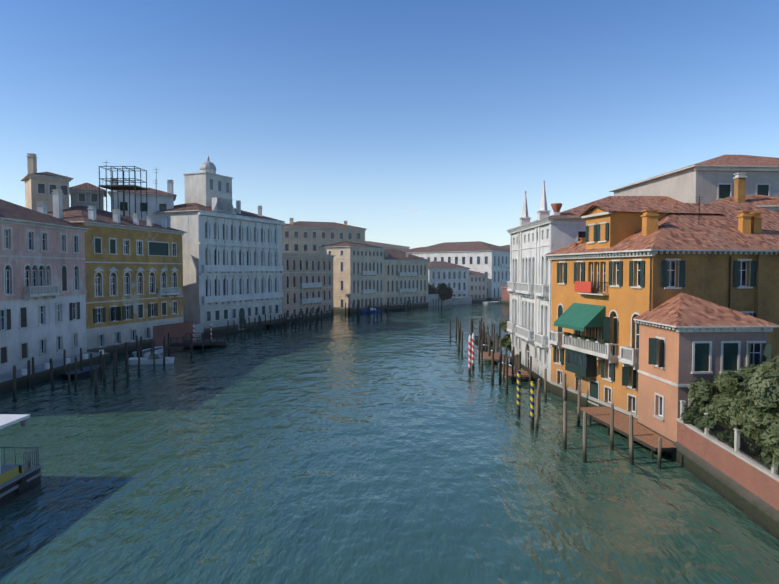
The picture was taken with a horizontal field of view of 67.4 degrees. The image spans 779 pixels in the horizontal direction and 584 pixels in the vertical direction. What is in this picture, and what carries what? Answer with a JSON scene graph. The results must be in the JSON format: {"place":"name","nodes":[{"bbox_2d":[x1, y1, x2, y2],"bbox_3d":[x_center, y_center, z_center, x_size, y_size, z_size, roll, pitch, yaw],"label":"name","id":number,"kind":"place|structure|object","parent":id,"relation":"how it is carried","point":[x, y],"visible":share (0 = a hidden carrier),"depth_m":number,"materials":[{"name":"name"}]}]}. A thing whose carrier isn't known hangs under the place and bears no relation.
{"place":"outdoors","nodes":[
{"label":"outdoors","id":0,"kind":"place"},
{"bbox_2d":[0,350,109,393],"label":"quay","id":1,"kind":"structure","parent":0,"point":[42,372],"depth_m":61.87,"materials":[{"name":"stone"}]},
{"bbox_2d":[13,297,441,398],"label":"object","id":2,"kind":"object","parent":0,"point":[139,351],"depth_m":65.88,"materials":[{"name":"brown wood"}]},
{"bbox_2d":[0,302,778,583],"bbox_3d":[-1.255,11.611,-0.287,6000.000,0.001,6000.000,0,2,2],"label":"canal water","id":3,"kind":"structure","parent":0,"point":[397,447],"depth_m":32.34,"materials":[{"name":"teal liquid"}]},
{"bbox_2d":[0,414,41,507],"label":"boat landing","id":4,"kind":"object","parent":3,"relation":"on","point":[17,481],"visible":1,"depth_m":30.40,"materials":[{"name":"white"}]},
{"bbox_2d":[0,199,89,374],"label":"pink palazzo","id":5,"kind":"structure","parent":3,"relation":"on","point":[42,292],"depth_m":65.11,"materials":[{"name":"paint"}]},
{"bbox_2d":[20,153,72,211],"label":"building","id":6,"kind":"structure","parent":3,"relation":"on","point":[41,186],"depth_m":81.39,"materials":[{"name":"beige paint"}]},
{"bbox_2d":[60,363,102,379],"bbox_3d":[-33.693,8.844,65.085,2.078,0.895,7.031,0,2,2],"label":"covered boat","id":7,"kind":"object","parent":3,"relation":"on","point":[85,372],"visible":0.5,"depth_m":63.23,"materials":[{"name":"blue"}]},
{"bbox_2d":[69,183,105,209],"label":"building","id":8,"kind":"structure","parent":3,"relation":"on","point":[85,194],"depth_m":89.16,"materials":[{"name":"grey paint"}]},
{"bbox_2d":[47,190,186,355],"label":"ochre palazzo","id":9,"kind":"structure","parent":3,"relation":"on","point":[134,275],"depth_m":81.83,"materials":[{"name":"paint"}]},
{"bbox_2d":[98,162,157,218],"bbox_3d":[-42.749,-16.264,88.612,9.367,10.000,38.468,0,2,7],"label":"altana roof terrace","id":10,"kind":"structure","parent":9,"relation":"on","point":[124,187],"depth_m":89.79,"materials":[{"name":"black metal"}]},
{"bbox_2d":[107,179,176,223],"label":"building","id":11,"kind":"structure","parent":3,"relation":"on","point":[162,200],"depth_m":102.24,"materials":[{"name":"paint"}]},
{"bbox_2d":[132,346,162,356],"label":"covered boat","id":12,"kind":"object","parent":3,"relation":"on","point":[146,352],"visible":0.52,"depth_m":79.95,"materials":[{"name":"white paint"}]},
{"bbox_2d":[129,353,174,364],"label":"white motor boat","id":13,"kind":"object","parent":3,"relation":"on","point":[149,359],"visible":0.71,"depth_m":71.96,"materials":[{"name":"paint"}]},
{"bbox_2d":[153,321,211,346],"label":"wall","id":14,"kind":"structure","parent":3,"relation":"on","point":[177,331],"depth_m":90.65,"materials":[{"name":"paint"}]},
{"bbox_2d":[183,332,226,344],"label":"landing stage","id":15,"kind":"object","parent":3,"relation":"on","point":[216,341],"visible":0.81,"depth_m":88.58,"materials":[{"name":"black wood"}]},
{"bbox_2d":[200,336,223,339],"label":"covered boat","id":16,"kind":"object","parent":3,"relation":"on","point":[220,337],"visible":0.08,"depth_m":94.67,"materials":[{"name":"black"}]},
{"bbox_2d":[153,196,284,336],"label":"white palazzo","id":17,"kind":"structure","parent":3,"relation":"on","point":[214,312],"depth_m":106.11,"materials":[{"name":"stone"}]},
{"bbox_2d":[183,156,284,304],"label":"facade","id":18,"kind":"structure","parent":17,"relation":"on","point":[207,186],"depth_m":107.59,"materials":[{"name":"white stone"}]},
{"bbox_2d":[266,321,290,327],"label":"boat","id":19,"kind":"object","parent":3,"relation":"on","point":[277,324],"visible":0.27,"depth_m":119.95,"materials":[{"name":"black"}]},
{"bbox_2d":[282,253,335,320],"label":"building","id":20,"kind":"structure","parent":3,"relation":"on","point":[307,282],"depth_m":136.32,"materials":[{"name":"beige paint"}]},
{"bbox_2d":[282,218,365,254],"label":"building","id":21,"kind":"structure","parent":3,"relation":"on","point":[305,237],"depth_m":161.80,"materials":[{"name":"paint"}]},
{"bbox_2d":[318,241,386,312],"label":"building","id":22,"kind":"structure","parent":3,"relation":"on","point":[358,271],"depth_m":159.93,"materials":[{"name":"beige paint"}]},
{"bbox_2d":[360,308,380,312],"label":"blue boat","id":23,"kind":"object","parent":3,"relation":"on","point":[371,310],"depth_m":159.20,"materials":[{"name":"blue"}]},
{"bbox_2d":[365,241,409,251],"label":"roof","id":24,"kind":"structure","parent":3,"relation":"on","point":[394,247],"depth_m":239.58,"materials":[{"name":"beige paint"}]},
{"bbox_2d":[384,307,405,310],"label":"boat","id":25,"kind":"object","parent":3,"relation":"on","point":[397,309],"depth_m":166.89,"materials":[{"name":"black"}]},
{"bbox_2d":[384,249,430,309],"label":"palazzo","id":26,"kind":"structure","parent":3,"relation":"on","point":[405,276],"depth_m":177.71,"materials":[{"name":"beige paint"}]},
{"bbox_2d":[428,261,470,296],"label":"white house","id":27,"kind":"structure","parent":3,"relation":"on","point":[460,274],"depth_m":201.79,"materials":[{"name":"paint"}]},
{"bbox_2d":[408,241,509,301],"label":"building","id":28,"kind":"structure","parent":3,"relation":"on","point":[467,257],"depth_m":219.86,"materials":[{"name":"white stone"}]},
{"bbox_2d":[468,335,470,375],"bbox_3d":[8.773,7.413,63.841,0.345,5.550,0.345,0,2,2],"label":"striped mooring pole","id":29,"kind":"object","parent":3,"relation":"on","point":[469,364],"visible":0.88,"depth_m":63.71,"materials":[{"name":"paint"}]},
{"bbox_2d":[472,333,474,370],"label":"striped mooring pole","id":30,"kind":"object","parent":3,"relation":"on","point":[473,336],"visible":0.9,"depth_m":66.68,"materials":[{"name":"paint"}]},
{"bbox_2d":[468,270,488,302],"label":"house","id":31,"kind":"structure","parent":3,"relation":"on","point":[478,288],"depth_m":209.14,"materials":[{"name":"beige paint"}]},
{"bbox_2d":[476,344,491,354],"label":"boat","id":32,"kind":"object","parent":3,"relation":"on","point":[483,348],"visible":0.15,"depth_m":80.18,"materials":[{"name":"white paint"}]},
{"bbox_2d":[474,335,495,344],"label":"boat","id":33,"kind":"object","parent":3,"relation":"on","point":[476,338],"visible":0.4,"depth_m":93.35,"materials":[{"name":"black"}]},
{"bbox_2d":[449,316,531,394],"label":"mooring poles","id":34,"kind":"object","parent":3,"relation":"on","point":[515,359],"visible":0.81,"depth_m":67.43,"materials":[{"name":"brown wood"}]},
{"bbox_2d":[482,299,501,303],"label":"white boat","id":35,"kind":"object","parent":3,"relation":"on","point":[496,302],"depth_m":201.15,"materials":[{"name":"paint"}]},
{"bbox_2d":[480,352,528,376],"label":"landing stages","id":36,"kind":"object","parent":3,"relation":"on","point":[496,358],"visible":0.5,"depth_m":71.26,"materials":[{"name":"brown wood"}]},
{"bbox_2d":[501,283,509,304],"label":"red house","id":37,"kind":"structure","parent":3,"relation":"on","point":[505,293],"depth_m":197.51,"materials":[{"name":"paint"}]},
{"bbox_2d":[517,370,520,416],"bbox_3d":[10.167,8.511,46.023,0.300,4.700,0.300,0,2,2],"label":"striped mooring pole","id":38,"kind":"object","parent":3,"relation":"on","point":[518,389],"visible":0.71,"depth_m":45.89,"materials":[{"name":"wood"}]},
{"bbox_2d":[530,381,533,429],"bbox_3d":[10.364,8.747,42.422,0.300,4.500,0.300,0,2,2],"label":"striped mooring pole","id":39,"kind":"object","parent":3,"relation":"on","point":[532,407],"visible":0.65,"depth_m":42.30,"materials":[{"name":"wood"}]},
{"bbox_2d":[535,368,661,468],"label":"mooring poles","id":40,"kind":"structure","parent":3,"relation":"on","point":[584,454],"depth_m":37.62,"materials":[{"name":"brown wood"}]},
{"bbox_2d":[506,181,713,391],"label":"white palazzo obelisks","id":41,"kind":"object","parent":3,"relation":"on","point":[529,283],"visible":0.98,"depth_m":60.19,"materials":[{"name":"stone"}]},
{"bbox_2d":[498,320,511,351],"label":"shrub","id":42,"kind":"object","parent":41,"relation":"attached to","point":[506,342],"visible":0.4,"depth_m":73.10,"materials":[{"name":"green plant"}]},
{"bbox_2d":[576,407,675,458],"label":"timber jetty","id":43,"kind":"object","parent":3,"relation":"on","point":[645,436],"visible":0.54,"depth_m":39.97,"materials":[{"name":"brown wood"}]},
{"bbox_2d":[544,196,778,419],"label":"orange palazzo","id":44,"kind":"structure","parent":3,"relation":"on","point":[617,270],"depth_m":44.23,"materials":[{"name":"paint"}]},
{"bbox_2d":[608,155,778,205],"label":"grey block","id":45,"kind":"structure","parent":3,"relation":"on","point":[709,181],"depth_m":58.61,"materials":[{"name":"paint"}]},
{"bbox_2d":[633,292,778,454],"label":"house","id":46,"kind":"structure","parent":3,"relation":"on","point":[685,339],"depth_m":36.39,"materials":[{"name":"paint"}]},
{"bbox_2d":[671,400,778,539],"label":"brick garden wall","id":47,"kind":"structure","parent":3,"relation":"on","point":[743,483],"depth_m":29.27,"materials":[{"name":"pink brick"}]},
{"bbox_2d":[683,404,778,472],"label":"garden railings","id":48,"kind":"object","parent":47,"relation":"on","point":[723,433],"visible":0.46,"depth_m":28.96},
{"bbox_2d":[710,173,778,211],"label":"roof","id":49,"kind":"structure","parent":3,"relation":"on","point":[761,201],"depth_m":55.84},
{"bbox_2d":[0,0,778,248],"label":"sky","id":50,"kind":"structure","parent":0,"point":[142,71],"materials":[{"name":"blue"}]},
{"bbox_2d":[3,124,778,304],"bbox_3d":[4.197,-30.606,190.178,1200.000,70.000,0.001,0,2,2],"label":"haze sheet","id":51,"kind":"object","parent":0,"point":[402,187],"depth_m":190.20,"materials":[{"name":"white"}]},
{"bbox_2d":[428,294,471,305],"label":"garden wall","id":52,"kind":"structure","parent":0,"point":[456,300],"depth_m":194.28,"materials":[{"name":"stone"}]},
{"bbox_2d":[428,283,452,300],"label":"garden tree","id":53,"kind":"object","parent":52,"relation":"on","point":[443,291],"depth_m":189.25,"materials":[{"name":"green plant"}]},
{"label":"garden ground","id":54,"kind":"structure","parent":0,"visible":0},
{"bbox_2d":[680,402,778,474],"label":"garden hedge","id":55,"kind":"object","parent":54,"relation":"on","point":[698,417],"visible":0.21,"depth_m":31.78,"materials":[{"name":"green plant"}]},
{"bbox_2d":[686,355,778,427],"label":"garden tree","id":56,"kind":"object","parent":54,"relation":"on","point":[718,391],"visible":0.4,"depth_m":32.07,"materials":[{"name":"green plant"}]},
{"bbox_2d":[723,371,778,466],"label":"garden tree","id":57,"kind":"object","parent":54,"relation":"on","point":[753,412],"visible":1,"depth_m":26.57,"materials":[{"name":"green plant"}]}
]}

